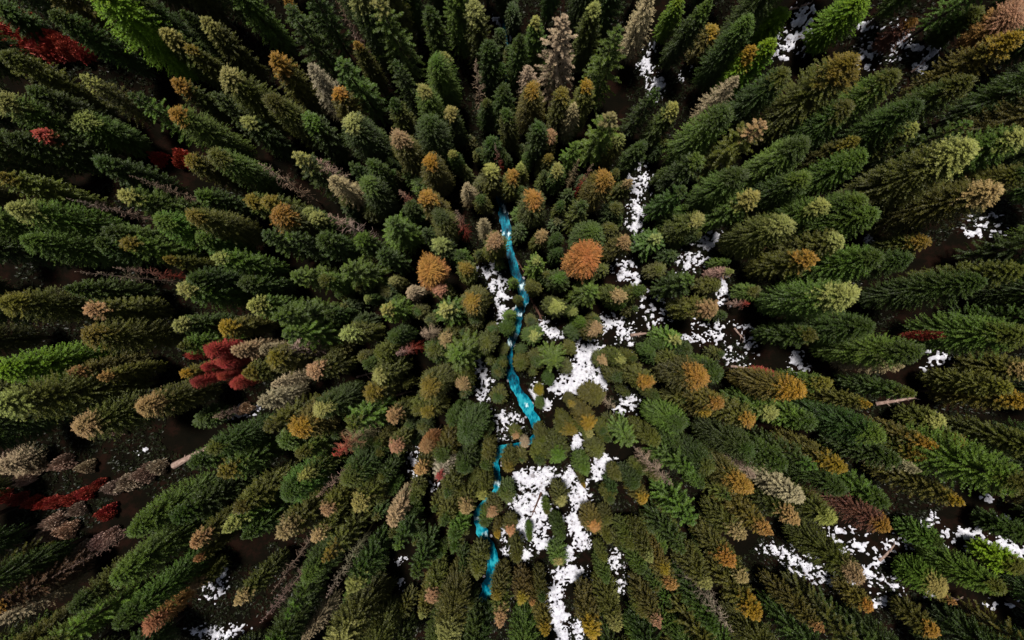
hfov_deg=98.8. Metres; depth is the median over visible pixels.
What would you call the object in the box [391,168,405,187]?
pine tree
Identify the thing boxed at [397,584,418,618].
fir tree
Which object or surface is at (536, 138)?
spruce tree
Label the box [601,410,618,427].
fir tree
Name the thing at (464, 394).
fir tree
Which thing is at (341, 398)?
fir tree
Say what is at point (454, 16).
spruce tree
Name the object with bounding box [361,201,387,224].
pine tree
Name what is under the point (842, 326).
spruce tree
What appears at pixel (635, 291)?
pine tree
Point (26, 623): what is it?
spruce tree
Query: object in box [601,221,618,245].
pine tree
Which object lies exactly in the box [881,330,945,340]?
red leaved tree
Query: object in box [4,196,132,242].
spruce tree
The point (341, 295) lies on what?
pine tree
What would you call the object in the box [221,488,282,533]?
spruce tree
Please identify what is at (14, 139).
spruce tree
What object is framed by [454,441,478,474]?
spruce tree
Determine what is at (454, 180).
pine tree
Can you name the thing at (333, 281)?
spruce tree
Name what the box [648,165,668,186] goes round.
spruce tree
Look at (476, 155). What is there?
pine tree
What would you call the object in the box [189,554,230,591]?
pale spruce tree
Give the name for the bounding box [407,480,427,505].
pine tree
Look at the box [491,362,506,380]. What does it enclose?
spruce tree
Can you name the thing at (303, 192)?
bare tree
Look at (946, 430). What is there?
pine tree
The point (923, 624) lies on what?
larch tree
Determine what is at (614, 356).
pine tree
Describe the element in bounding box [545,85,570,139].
pine tree
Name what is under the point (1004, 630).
spruce tree
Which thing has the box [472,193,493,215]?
pine tree
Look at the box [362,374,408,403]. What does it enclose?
pine tree
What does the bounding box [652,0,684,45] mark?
spruce tree
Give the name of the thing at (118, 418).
pale spruce tree
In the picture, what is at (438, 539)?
fir tree
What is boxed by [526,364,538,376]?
fir tree
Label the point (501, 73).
spruce tree
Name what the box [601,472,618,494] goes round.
fir tree
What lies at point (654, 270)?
pine tree
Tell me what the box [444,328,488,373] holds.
fir tree
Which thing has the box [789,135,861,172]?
pine tree
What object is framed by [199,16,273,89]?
pine tree
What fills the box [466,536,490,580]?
pine tree
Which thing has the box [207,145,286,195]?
spruce tree
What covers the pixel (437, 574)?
pale spruce tree
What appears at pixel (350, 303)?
fir tree
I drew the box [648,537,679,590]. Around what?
larch tree
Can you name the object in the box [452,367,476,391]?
pale spruce tree
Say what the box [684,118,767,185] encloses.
pale spruce tree
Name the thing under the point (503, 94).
spruce tree
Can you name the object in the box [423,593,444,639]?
spruce tree
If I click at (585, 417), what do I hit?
larch tree
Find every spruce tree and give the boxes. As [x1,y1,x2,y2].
[0,0,48,45]
[0,30,55,74]
[0,58,37,84]
[0,83,12,96]
[0,90,133,158]
[0,109,31,131]
[0,128,97,177]
[0,147,83,188]
[0,207,94,245]
[0,229,27,245]
[0,237,95,270]
[0,276,27,297]
[0,302,78,325]
[0,340,128,384]
[0,398,104,438]
[0,417,70,455]
[0,443,50,478]
[0,506,15,514]
[0,523,39,555]
[0,535,89,594]
[0,548,106,614]
[0,565,99,624]
[0,601,73,639]
[3,130,128,178]
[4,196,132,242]
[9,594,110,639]
[15,0,96,42]
[19,228,149,269]
[25,84,138,146]
[31,127,135,170]
[38,590,137,639]
[47,7,161,80]
[63,274,164,302]
[69,110,153,160]
[70,388,167,440]
[81,0,143,36]
[90,0,209,83]
[91,153,194,202]
[93,235,175,268]
[99,222,202,253]
[108,501,227,591]
[112,547,213,630]
[116,184,206,228]
[118,233,210,267]
[124,471,225,537]
[124,613,183,639]
[130,0,215,58]
[133,378,224,420]
[152,210,224,251]
[157,27,231,92]
[168,104,261,163]
[168,468,266,525]
[171,311,239,337]
[176,277,260,311]
[177,330,249,354]
[179,9,248,76]
[186,441,257,470]
[187,265,256,294]
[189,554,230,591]
[191,401,237,429]
[193,186,265,221]
[194,230,258,255]
[205,412,287,456]
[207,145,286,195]
[210,247,293,277]
[215,0,265,28]
[216,435,287,480]
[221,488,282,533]
[229,631,242,639]
[230,337,283,360]
[232,0,300,62]
[232,546,292,605]
[236,272,299,296]
[238,621,275,639]
[239,115,300,163]
[240,498,297,540]
[246,293,304,319]
[256,379,311,409]
[258,340,295,354]
[265,573,327,639]
[270,368,312,388]
[275,485,332,540]
[276,423,327,451]
[279,449,339,503]
[288,336,330,361]
[294,428,341,460]
[300,110,351,166]
[300,523,354,585]
[301,207,336,232]
[301,584,345,639]
[305,350,359,380]
[307,62,347,121]
[308,209,351,236]
[310,498,350,542]
[315,229,362,264]
[317,271,357,294]
[320,480,360,516]
[324,305,363,323]
[327,174,366,211]
[338,195,363,218]
[338,443,386,488]
[340,111,394,164]
[342,230,356,242]
[344,522,393,594]
[347,0,399,75]
[348,427,371,452]
[353,229,392,261]
[353,281,377,296]
[353,311,380,327]
[358,173,401,218]
[361,355,397,371]
[363,293,387,305]
[365,157,400,194]
[371,550,389,576]
[374,127,392,151]
[375,442,390,457]
[377,281,401,302]
[377,451,405,482]
[385,155,402,176]
[385,322,418,344]
[385,480,412,527]
[386,395,413,424]
[387,473,404,495]
[388,274,410,291]
[388,423,416,455]
[389,605,418,639]
[391,293,407,303]
[401,199,430,228]
[402,0,426,35]
[404,414,419,430]
[405,285,427,301]
[405,495,423,515]
[410,175,433,195]
[413,441,437,474]
[414,82,448,138]
[416,416,435,435]
[421,4,452,67]
[422,336,449,363]
[423,0,451,34]
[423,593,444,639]
[424,553,448,603]
[425,50,462,112]
[429,236,458,265]
[431,280,457,301]
[432,453,455,481]
[436,536,448,558]
[437,325,460,348]
[441,0,471,62]
[441,51,462,106]
[443,105,468,149]
[444,399,466,426]
[446,149,464,179]
[447,503,473,541]
[452,248,473,265]
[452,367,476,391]
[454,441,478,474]
[456,402,492,447]
[456,619,466,639]
[457,475,476,514]
[460,182,478,207]
[462,596,485,639]
[464,400,475,408]
[465,580,480,609]
[475,218,491,240]
[477,38,503,103]
[477,97,497,133]
[477,596,494,639]
[478,504,492,527]
[479,134,506,174]
[480,0,493,11]
[481,417,494,438]
[482,230,509,262]
[484,492,503,517]
[488,563,513,628]
[491,82,515,135]
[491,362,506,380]
[493,0,516,17]
[493,27,507,60]
[493,62,513,99]
[495,0,519,19]
[496,354,508,367]
[496,475,516,503]
[497,318,516,337]
[501,153,512,174]
[501,309,517,321]
[501,510,517,536]
[503,33,531,97]
[504,0,521,36]
[506,600,539,639]
[515,65,538,105]
[519,434,529,447]
[520,151,534,172]
[520,323,544,345]
[523,15,548,78]
[523,118,548,165]
[524,519,532,541]
[528,228,547,252]
[531,624,546,639]
[534,13,577,106]
[534,396,544,408]
[538,0,561,30]
[540,295,566,319]
[541,128,557,156]
[541,369,554,385]
[541,495,551,514]
[544,161,566,195]
[544,268,570,294]
[545,537,569,565]
[546,231,564,251]
[546,246,563,266]
[548,509,566,540]
[558,101,579,145]
[562,322,580,340]
[563,304,578,318]
[564,0,596,38]
[566,218,605,252]
[569,315,586,329]
[569,447,590,476]
[573,174,586,192]
[576,319,606,340]
[590,348,607,366]
[591,548,610,584]
[593,0,625,50]
[595,284,627,307]
[596,200,623,225]
[600,232,631,263]
[600,569,619,606]
[606,179,632,202]
[610,168,619,188]
[614,138,647,179]
[616,461,642,490]
[617,0,655,66]
[621,540,647,574]
[621,611,638,639]
[623,592,662,639]
[629,0,641,10]
[635,342,655,357]
[638,100,678,148]
[639,447,659,466]
[640,397,689,435]
[643,336,666,350]
[646,136,668,162]
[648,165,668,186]
[650,532,668,553]
[651,423,683,449]
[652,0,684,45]
[653,211,682,230]
[654,150,706,194]
[657,0,714,73]
[660,100,734,166]
[664,294,718,320]
[665,339,692,356]
[665,482,686,502]
[666,604,699,639]
[668,432,716,476]
[670,557,719,635]
[682,471,704,488]
[683,231,701,245]
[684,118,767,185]
[684,165,750,213]
[685,353,714,364]
[687,0,719,14]
[688,75,739,125]
[688,527,703,547]
[691,12,754,94]
[692,356,723,384]
[697,495,747,540]
[699,266,733,281]
[700,187,760,232]
[705,44,758,103]
[709,0,776,62]
[717,532,748,582]
[718,37,777,103]
[718,386,779,422]
[719,62,791,134]
[719,450,755,478]
[729,431,788,473]
[730,282,761,301]
[738,131,811,190]
[738,458,805,503]
[742,483,799,525]
[743,618,781,639]
[748,196,831,235]
[748,319,818,348]
[750,6,790,47]
[750,582,827,639]
[752,275,861,322]
[758,397,818,432]
[767,145,868,207]
[768,95,855,162]
[772,203,881,243]
[772,474,837,525]
[774,368,833,392]
[776,310,876,345]
[779,452,850,496]
[780,519,865,585]
[785,188,868,236]
[785,241,885,284]
[788,398,887,446]
[795,471,891,533]
[800,0,871,57]
[802,67,902,138]
[802,247,915,284]
[802,331,926,370]
[812,430,901,470]
[815,459,892,510]
[816,97,924,166]
[819,357,904,374]
[828,599,898,639]
[830,370,916,399]
[849,445,921,473]
[855,267,988,312]
[860,73,979,139]
[861,176,1003,238]
[866,0,919,27]
[871,17,918,55]
[881,122,1023,187]
[886,421,1023,500]
[891,552,948,600]
[892,308,1023,359]
[892,515,945,550]
[897,616,942,639]
[908,544,1008,595]
[917,601,1010,639]
[923,4,985,51]
[923,62,1023,130]
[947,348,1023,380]
[962,304,1023,326]
[964,611,1023,639]
[965,536,1023,575]
[967,506,1023,544]
[968,439,1023,474]
[969,60,1023,99]
[976,24,1023,70]
[977,562,1023,602]
[981,256,1023,282]
[984,0,1019,11]
[987,298,1023,325]
[988,224,1023,246]
[993,179,1023,208]
[1000,496,1023,517]
[1005,596,1023,612]
[1010,377,1023,394]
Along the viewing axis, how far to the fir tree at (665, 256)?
67.36 m
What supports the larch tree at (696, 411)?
on the ground
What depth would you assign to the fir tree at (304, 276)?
60.01 m
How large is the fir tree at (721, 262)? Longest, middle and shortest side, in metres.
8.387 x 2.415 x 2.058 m
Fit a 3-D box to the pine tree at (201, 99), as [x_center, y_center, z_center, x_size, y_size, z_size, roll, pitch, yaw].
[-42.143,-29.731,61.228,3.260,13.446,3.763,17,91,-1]
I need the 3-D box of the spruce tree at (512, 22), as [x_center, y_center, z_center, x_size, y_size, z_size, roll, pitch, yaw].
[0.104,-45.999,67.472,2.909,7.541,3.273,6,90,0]
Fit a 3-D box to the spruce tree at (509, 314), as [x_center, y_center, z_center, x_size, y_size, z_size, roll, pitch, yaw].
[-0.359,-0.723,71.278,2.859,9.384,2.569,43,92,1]
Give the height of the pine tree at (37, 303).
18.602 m
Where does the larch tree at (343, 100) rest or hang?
on the ground
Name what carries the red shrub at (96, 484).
on the ground
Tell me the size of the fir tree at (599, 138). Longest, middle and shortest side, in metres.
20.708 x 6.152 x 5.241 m
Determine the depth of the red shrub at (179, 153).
64.57 m
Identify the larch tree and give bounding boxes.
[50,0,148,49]
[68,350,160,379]
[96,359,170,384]
[140,587,197,637]
[178,359,232,378]
[190,501,235,549]
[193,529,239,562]
[218,314,279,338]
[286,391,347,438]
[331,85,371,123]
[389,127,424,177]
[416,250,450,290]
[418,187,453,224]
[418,424,442,453]
[419,151,454,197]
[459,285,492,317]
[493,515,502,539]
[499,168,521,203]
[508,423,522,439]
[511,562,532,605]
[515,79,544,136]
[527,568,536,605]
[530,574,552,636]
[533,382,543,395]
[560,238,602,282]
[569,77,595,137]
[569,396,597,431]
[573,574,601,639]
[575,467,585,487]
[577,167,615,214]
[578,500,603,534]
[622,477,649,504]
[627,567,662,628]
[641,529,670,575]
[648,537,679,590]
[674,385,724,410]
[679,400,711,417]
[684,22,719,64]
[687,513,736,568]
[700,446,754,494]
[702,547,763,621]
[709,391,756,428]
[709,486,773,535]
[724,366,807,402]
[741,246,820,281]
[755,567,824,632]
[764,425,847,474]
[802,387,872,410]
[829,575,874,612]
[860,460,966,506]
[861,413,939,449]
[887,594,941,638]
[889,30,1023,105]
[918,384,1023,410]
[921,586,957,604]
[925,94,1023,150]
[935,0,1023,62]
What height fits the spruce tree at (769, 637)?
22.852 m
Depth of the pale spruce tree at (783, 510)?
58.96 m
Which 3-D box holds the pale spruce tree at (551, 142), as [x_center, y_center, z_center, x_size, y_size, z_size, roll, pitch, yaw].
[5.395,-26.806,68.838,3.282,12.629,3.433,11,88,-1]
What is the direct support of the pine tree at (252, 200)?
on the ground
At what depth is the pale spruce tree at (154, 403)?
56.78 m
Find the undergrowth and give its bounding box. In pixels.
[5,0,1023,639]
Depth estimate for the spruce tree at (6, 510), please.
64.48 m
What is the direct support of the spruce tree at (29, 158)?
on the ground
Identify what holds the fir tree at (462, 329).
on the ground
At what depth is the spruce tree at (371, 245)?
61.16 m
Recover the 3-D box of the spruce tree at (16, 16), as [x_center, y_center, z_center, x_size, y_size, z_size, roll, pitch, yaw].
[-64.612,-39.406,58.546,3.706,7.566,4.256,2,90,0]
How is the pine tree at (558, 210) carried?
on the ground
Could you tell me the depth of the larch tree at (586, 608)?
65.55 m
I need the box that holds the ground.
[0,0,1023,639]
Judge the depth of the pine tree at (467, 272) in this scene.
64.05 m
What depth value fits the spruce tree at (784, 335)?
58.42 m
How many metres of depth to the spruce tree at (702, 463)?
58.68 m
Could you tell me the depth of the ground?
67.55 m
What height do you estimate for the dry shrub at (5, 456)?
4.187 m
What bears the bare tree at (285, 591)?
on the ground
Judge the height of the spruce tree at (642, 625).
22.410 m
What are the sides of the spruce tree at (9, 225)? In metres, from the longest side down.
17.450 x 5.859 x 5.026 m
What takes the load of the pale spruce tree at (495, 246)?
on the ground
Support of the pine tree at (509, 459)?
on the ground
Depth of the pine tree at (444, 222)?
62.15 m
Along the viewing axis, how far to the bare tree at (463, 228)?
64.82 m
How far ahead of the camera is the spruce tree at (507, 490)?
70.04 m
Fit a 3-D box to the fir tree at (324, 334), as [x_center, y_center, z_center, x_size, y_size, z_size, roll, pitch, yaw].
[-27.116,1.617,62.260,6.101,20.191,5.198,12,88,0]
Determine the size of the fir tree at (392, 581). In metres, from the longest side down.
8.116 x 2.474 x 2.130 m
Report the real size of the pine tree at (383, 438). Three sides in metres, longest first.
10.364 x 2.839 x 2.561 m
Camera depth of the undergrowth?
67.73 m
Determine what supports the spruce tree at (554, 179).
on the ground
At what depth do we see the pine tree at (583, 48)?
61.55 m
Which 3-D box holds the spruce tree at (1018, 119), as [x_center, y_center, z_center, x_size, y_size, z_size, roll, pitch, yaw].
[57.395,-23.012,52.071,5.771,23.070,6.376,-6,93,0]
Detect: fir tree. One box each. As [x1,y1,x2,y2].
[0,183,45,215]
[0,244,23,266]
[0,319,57,355]
[0,364,39,388]
[0,536,62,581]
[44,564,174,639]
[103,627,137,639]
[127,91,212,151]
[177,0,238,33]
[211,91,268,145]
[261,226,317,262]
[262,392,319,432]
[264,621,305,639]
[270,296,343,330]
[282,315,343,349]
[284,3,347,86]
[284,556,343,619]
[285,230,343,266]
[290,263,340,293]
[291,151,346,201]
[306,0,355,67]
[312,378,366,419]
[321,504,375,562]
[329,501,357,537]
[331,423,354,439]
[334,56,390,126]
[337,0,372,37]
[337,409,355,419]
[340,254,391,291]
[340,296,370,313]
[342,569,360,606]
[343,394,397,433]
[345,214,362,229]
[345,530,363,551]
[348,160,370,192]
[361,432,378,449]
[362,256,379,267]
[369,0,426,92]
[371,499,390,520]
[375,245,413,276]
[376,486,390,504]
[377,408,391,427]
[379,575,398,604]
[380,296,414,323]
[382,218,420,251]
[386,211,427,254]
[387,520,400,537]
[392,58,422,119]
[392,505,425,550]
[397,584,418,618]
[400,373,418,389]
[401,168,414,189]
[408,522,440,578]
[410,429,425,444]
[411,471,430,487]
[411,521,427,545]
[414,113,454,170]
[420,225,437,248]
[429,487,442,512]
[431,538,439,561]
[433,295,469,326]
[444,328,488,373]
[456,321,475,340]
[456,541,470,575]
[458,384,474,398]
[459,164,475,186]
[465,134,477,153]
[472,248,489,263]
[475,442,482,461]
[485,354,496,365]
[494,259,506,271]
[507,277,518,290]
[508,221,529,244]
[510,205,520,223]
[513,342,527,354]
[515,143,526,159]
[515,444,528,463]
[522,251,546,280]
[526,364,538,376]
[534,170,548,194]
[536,268,549,289]
[536,340,566,371]
[545,216,563,232]
[557,141,580,182]
[557,187,575,210]
[561,199,588,233]
[564,277,599,309]
[576,24,625,114]
[576,111,618,168]
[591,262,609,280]
[596,601,619,639]
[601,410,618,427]
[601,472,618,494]
[604,301,625,310]
[606,411,637,446]
[610,526,622,549]
[614,216,622,229]
[614,382,629,397]
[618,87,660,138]
[618,302,638,317]
[629,227,665,262]
[638,561,661,593]
[639,496,686,554]
[641,184,687,222]
[641,354,660,364]
[643,439,694,474]
[646,324,681,351]
[648,476,698,525]
[649,268,694,301]
[651,571,671,608]
[652,248,679,265]
[656,347,678,364]
[657,601,672,637]
[658,385,687,406]
[660,630,676,639]
[664,587,716,639]
[665,241,684,250]
[668,203,688,213]
[690,416,755,460]
[690,604,733,639]
[696,507,721,532]
[701,475,731,501]
[702,345,724,359]
[704,257,730,270]
[705,309,727,323]
[739,168,813,219]
[739,425,817,470]
[749,0,782,14]
[776,567,859,639]
[802,585,876,639]
[845,119,973,180]
[903,0,982,42]
[932,301,1023,329]
[941,232,1023,272]
[943,596,1023,639]
[950,273,1023,312]
[957,144,1023,176]
[975,416,1023,450]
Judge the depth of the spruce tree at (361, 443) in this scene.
65.90 m
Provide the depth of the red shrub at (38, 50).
60.35 m
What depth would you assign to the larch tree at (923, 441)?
55.78 m
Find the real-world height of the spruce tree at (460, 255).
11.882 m
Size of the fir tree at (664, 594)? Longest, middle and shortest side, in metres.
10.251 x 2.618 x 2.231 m
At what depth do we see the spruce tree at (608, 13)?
62.38 m
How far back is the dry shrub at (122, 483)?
64.82 m
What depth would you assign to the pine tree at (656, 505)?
67.93 m
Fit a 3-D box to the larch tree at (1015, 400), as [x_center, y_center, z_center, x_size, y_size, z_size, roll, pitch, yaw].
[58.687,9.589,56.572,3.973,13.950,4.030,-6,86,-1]
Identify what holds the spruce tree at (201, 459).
on the ground
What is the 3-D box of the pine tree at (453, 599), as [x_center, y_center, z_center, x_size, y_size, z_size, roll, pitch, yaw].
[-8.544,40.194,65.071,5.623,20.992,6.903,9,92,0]
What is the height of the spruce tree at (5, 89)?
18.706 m
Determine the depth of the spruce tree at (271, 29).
58.44 m
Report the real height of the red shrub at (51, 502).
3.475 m
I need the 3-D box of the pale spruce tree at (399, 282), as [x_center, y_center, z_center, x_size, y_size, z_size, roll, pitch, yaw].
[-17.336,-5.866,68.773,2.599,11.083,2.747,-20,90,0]
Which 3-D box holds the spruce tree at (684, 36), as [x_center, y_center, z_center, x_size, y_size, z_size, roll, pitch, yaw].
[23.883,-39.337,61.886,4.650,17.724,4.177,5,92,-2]
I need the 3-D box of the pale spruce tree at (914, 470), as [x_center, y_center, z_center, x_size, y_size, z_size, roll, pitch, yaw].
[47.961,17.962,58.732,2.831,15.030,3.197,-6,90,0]
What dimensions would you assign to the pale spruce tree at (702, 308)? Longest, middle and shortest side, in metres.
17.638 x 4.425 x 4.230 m
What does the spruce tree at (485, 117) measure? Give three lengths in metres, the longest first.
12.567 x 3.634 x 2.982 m
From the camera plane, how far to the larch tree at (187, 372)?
58.40 m
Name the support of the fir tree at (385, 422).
on the ground
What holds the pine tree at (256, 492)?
on the ground
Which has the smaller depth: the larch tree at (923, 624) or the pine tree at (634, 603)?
the larch tree at (923, 624)
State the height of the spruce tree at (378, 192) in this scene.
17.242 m
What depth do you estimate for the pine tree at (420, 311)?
68.34 m
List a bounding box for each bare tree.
[52,533,128,577]
[66,197,152,222]
[75,270,181,284]
[112,266,185,280]
[129,175,201,203]
[213,404,240,418]
[259,163,321,204]
[259,556,317,622]
[271,532,310,592]
[317,157,351,195]
[317,467,349,496]
[326,521,374,597]
[328,213,380,244]
[332,423,379,456]
[336,0,375,63]
[395,340,426,355]
[398,190,413,204]
[419,322,441,339]
[453,210,471,242]
[472,60,484,112]
[495,144,503,181]
[566,161,578,188]
[573,163,593,197]
[603,391,614,408]
[632,445,672,484]
[668,547,733,631]
[724,298,747,309]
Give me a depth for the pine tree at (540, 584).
68.38 m
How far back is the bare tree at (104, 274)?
56.36 m
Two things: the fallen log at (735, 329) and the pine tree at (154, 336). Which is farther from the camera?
the fallen log at (735, 329)
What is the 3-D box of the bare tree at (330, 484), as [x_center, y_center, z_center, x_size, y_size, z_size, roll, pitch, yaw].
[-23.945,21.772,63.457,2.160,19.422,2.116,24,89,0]
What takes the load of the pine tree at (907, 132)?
on the ground
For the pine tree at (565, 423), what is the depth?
64.50 m
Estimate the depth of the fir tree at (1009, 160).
54.58 m
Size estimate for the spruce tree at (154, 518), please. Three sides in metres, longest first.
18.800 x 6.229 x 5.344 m
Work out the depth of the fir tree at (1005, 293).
54.65 m
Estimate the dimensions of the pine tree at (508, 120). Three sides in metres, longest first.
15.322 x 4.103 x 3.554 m
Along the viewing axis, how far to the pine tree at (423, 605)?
63.74 m
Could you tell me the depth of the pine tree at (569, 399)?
69.34 m
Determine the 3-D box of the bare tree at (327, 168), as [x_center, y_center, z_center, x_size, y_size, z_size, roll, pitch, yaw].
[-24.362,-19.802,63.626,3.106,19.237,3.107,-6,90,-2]
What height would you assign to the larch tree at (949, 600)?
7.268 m
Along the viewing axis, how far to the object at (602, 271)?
69.47 m
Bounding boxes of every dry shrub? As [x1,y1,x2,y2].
[0,444,26,463]
[11,474,38,487]
[16,453,49,477]
[32,529,57,542]
[35,510,68,531]
[44,453,77,471]
[50,519,80,539]
[63,500,88,516]
[67,538,90,558]
[72,458,95,473]
[85,531,113,552]
[99,478,122,494]
[100,525,125,544]
[109,425,127,435]
[113,472,144,493]
[127,461,155,483]
[144,458,169,474]
[238,401,256,415]
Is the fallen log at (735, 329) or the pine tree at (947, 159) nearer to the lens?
the pine tree at (947, 159)
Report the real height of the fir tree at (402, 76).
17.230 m
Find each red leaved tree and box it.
[184,350,218,359]
[189,369,243,387]
[201,358,236,371]
[202,338,251,358]
[214,353,264,369]
[216,369,242,380]
[230,375,264,389]
[748,365,773,375]
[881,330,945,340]
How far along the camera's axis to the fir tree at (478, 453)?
70.03 m
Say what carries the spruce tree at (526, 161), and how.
on the ground
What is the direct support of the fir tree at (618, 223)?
on the ground
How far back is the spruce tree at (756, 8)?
55.79 m
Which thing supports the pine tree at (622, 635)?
on the ground
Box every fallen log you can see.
[171,446,205,468]
[528,492,541,519]
[530,298,543,323]
[630,332,647,336]
[733,328,743,342]
[789,1,812,10]
[875,397,920,406]
[878,542,894,561]
[910,56,927,72]
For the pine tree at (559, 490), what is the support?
on the ground
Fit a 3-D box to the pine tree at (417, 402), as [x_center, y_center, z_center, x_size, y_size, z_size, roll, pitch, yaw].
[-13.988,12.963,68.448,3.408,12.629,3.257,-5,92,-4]
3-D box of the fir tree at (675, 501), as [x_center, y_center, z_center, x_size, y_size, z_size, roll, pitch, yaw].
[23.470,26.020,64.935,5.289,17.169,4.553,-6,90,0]
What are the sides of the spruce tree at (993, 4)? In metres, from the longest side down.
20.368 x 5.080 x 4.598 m
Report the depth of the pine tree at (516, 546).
68.45 m
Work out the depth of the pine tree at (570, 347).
68.42 m
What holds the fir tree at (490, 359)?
on the ground
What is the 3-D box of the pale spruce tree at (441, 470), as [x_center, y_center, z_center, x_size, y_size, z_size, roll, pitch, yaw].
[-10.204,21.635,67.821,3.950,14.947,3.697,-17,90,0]
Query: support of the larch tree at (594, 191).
on the ground
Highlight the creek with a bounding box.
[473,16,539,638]
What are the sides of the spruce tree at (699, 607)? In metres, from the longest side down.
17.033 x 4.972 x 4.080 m
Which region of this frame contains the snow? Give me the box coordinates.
[137,1,1023,639]
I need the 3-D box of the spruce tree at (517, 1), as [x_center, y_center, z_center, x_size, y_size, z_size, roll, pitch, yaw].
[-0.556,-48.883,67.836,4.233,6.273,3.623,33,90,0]
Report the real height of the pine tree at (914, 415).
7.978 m
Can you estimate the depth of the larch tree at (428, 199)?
59.73 m
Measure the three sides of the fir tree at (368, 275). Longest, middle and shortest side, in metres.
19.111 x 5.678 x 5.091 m
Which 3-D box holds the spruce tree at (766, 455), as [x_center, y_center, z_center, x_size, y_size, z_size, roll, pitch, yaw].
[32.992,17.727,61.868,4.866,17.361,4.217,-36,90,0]
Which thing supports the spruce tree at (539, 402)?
on the ground
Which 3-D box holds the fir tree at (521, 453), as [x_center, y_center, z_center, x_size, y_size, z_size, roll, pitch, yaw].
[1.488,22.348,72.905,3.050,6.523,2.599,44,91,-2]
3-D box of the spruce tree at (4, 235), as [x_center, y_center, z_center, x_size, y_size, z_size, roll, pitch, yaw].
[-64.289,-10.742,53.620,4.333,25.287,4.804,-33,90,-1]
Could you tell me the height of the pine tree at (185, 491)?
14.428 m
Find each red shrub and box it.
[0,5,37,45]
[0,18,33,47]
[0,487,18,503]
[4,490,30,506]
[5,33,42,58]
[16,27,39,41]
[19,494,43,508]
[23,32,66,65]
[30,496,49,510]
[39,28,67,57]
[42,493,64,509]
[51,33,89,61]
[57,489,79,506]
[68,43,98,65]
[72,486,97,500]
[87,477,107,490]
[92,502,117,521]
[146,151,170,169]
[171,147,192,169]
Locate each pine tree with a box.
[0,48,128,123]
[0,169,121,220]
[0,284,112,324]
[0,360,161,421]
[0,378,63,415]
[0,476,30,496]
[0,613,50,639]
[8,551,70,593]
[66,535,166,614]
[79,73,169,129]
[80,315,190,356]
[83,295,178,325]
[99,629,113,639]
[157,479,220,511]
[162,0,199,17]
[162,254,229,275]
[169,76,238,126]
[183,43,242,93]
[183,152,255,193]
[185,206,267,248]
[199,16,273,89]
[219,64,301,139]
[232,458,302,514]
[241,355,297,382]
[242,191,272,223]
[260,193,313,224]
[261,92,323,151]
[266,341,326,374]
[268,51,326,117]
[269,201,323,247]
[280,0,303,12]
[283,0,320,46]
[297,446,347,482]
[323,568,390,639]
[327,336,356,356]
[333,291,355,300]
[338,319,387,344]
[350,470,395,512]
[352,40,390,95]
[357,349,374,361]
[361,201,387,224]
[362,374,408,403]
[364,590,403,639]
[370,354,412,387]
[372,425,397,448]
[373,339,407,362]
[383,0,418,51]
[388,97,421,147]
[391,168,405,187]
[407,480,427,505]
[408,392,431,415]
[411,303,432,319]
[417,362,459,401]
[417,567,434,619]
[419,395,451,418]
[424,311,439,326]
[429,206,460,243]
[432,424,461,463]
[432,555,471,639]
[436,486,461,526]
[440,454,467,500]
[445,173,455,189]
[446,514,471,554]
[456,260,478,285]
[462,0,492,75]
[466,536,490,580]
[467,314,484,328]
[467,466,479,483]
[472,147,484,165]
[472,175,487,194]
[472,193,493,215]
[475,468,495,499]
[476,329,500,355]
[479,163,502,199]
[479,448,497,470]
[480,434,497,459]
[485,321,498,334]
[489,383,508,403]
[490,557,510,600]
[497,107,518,153]
[498,343,509,355]
[500,443,517,472]
[502,44,513,67]
[507,531,524,564]
[512,294,524,306]
[512,352,529,371]
[513,185,526,205]
[515,161,528,189]
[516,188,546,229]
[524,278,543,297]
[524,313,537,326]
[526,348,543,368]
[529,438,546,466]
[532,420,547,443]
[533,559,547,602]
[534,157,543,178]
[539,153,554,177]
[540,428,570,463]
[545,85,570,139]
[549,478,570,507]
[550,200,565,218]
[552,417,568,436]
[554,407,577,435]
[558,357,573,375]
[562,339,576,356]
[562,389,575,409]
[570,0,602,75]
[573,418,594,438]
[576,380,605,406]
[582,436,605,459]
[584,311,600,321]
[590,565,622,632]
[592,536,607,561]
[593,416,607,435]
[594,429,611,442]
[596,501,612,525]
[598,132,625,170]
[598,481,615,504]
[600,364,624,383]
[600,521,612,544]
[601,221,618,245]
[601,345,626,367]
[605,461,621,481]
[612,512,636,551]
[616,628,629,639]
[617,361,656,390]
[618,347,637,363]
[621,283,647,305]
[622,513,653,563]
[626,415,661,447]
[626,455,645,475]
[626,583,647,618]
[637,508,657,534]
[638,457,660,481]
[639,387,659,399]
[641,261,666,281]
[649,489,668,513]
[651,352,710,394]
[656,210,705,246]
[658,512,679,539]
[666,302,686,320]
[668,539,713,589]
[683,538,703,562]
[690,275,721,294]
[692,433,722,454]
[715,211,797,261]
[717,591,777,639]
[732,247,766,260]
[750,50,862,148]
[761,227,845,259]
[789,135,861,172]
[836,134,982,213]
[841,121,919,169]
[850,425,926,461]
[866,230,931,255]
[890,400,947,432]
[894,259,1023,292]
[895,420,965,448]
[907,162,1023,215]
[910,366,1014,396]
[943,413,1023,457]
[989,479,1023,505]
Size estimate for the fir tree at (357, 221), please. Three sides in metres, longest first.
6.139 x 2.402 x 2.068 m
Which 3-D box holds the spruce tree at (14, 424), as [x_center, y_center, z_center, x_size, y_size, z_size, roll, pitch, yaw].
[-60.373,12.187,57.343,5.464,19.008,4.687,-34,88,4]
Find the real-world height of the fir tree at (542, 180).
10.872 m
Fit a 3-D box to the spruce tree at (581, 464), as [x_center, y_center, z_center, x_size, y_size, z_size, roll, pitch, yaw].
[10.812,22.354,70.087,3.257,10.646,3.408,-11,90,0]
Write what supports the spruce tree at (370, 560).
on the ground
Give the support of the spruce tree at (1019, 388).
on the ground

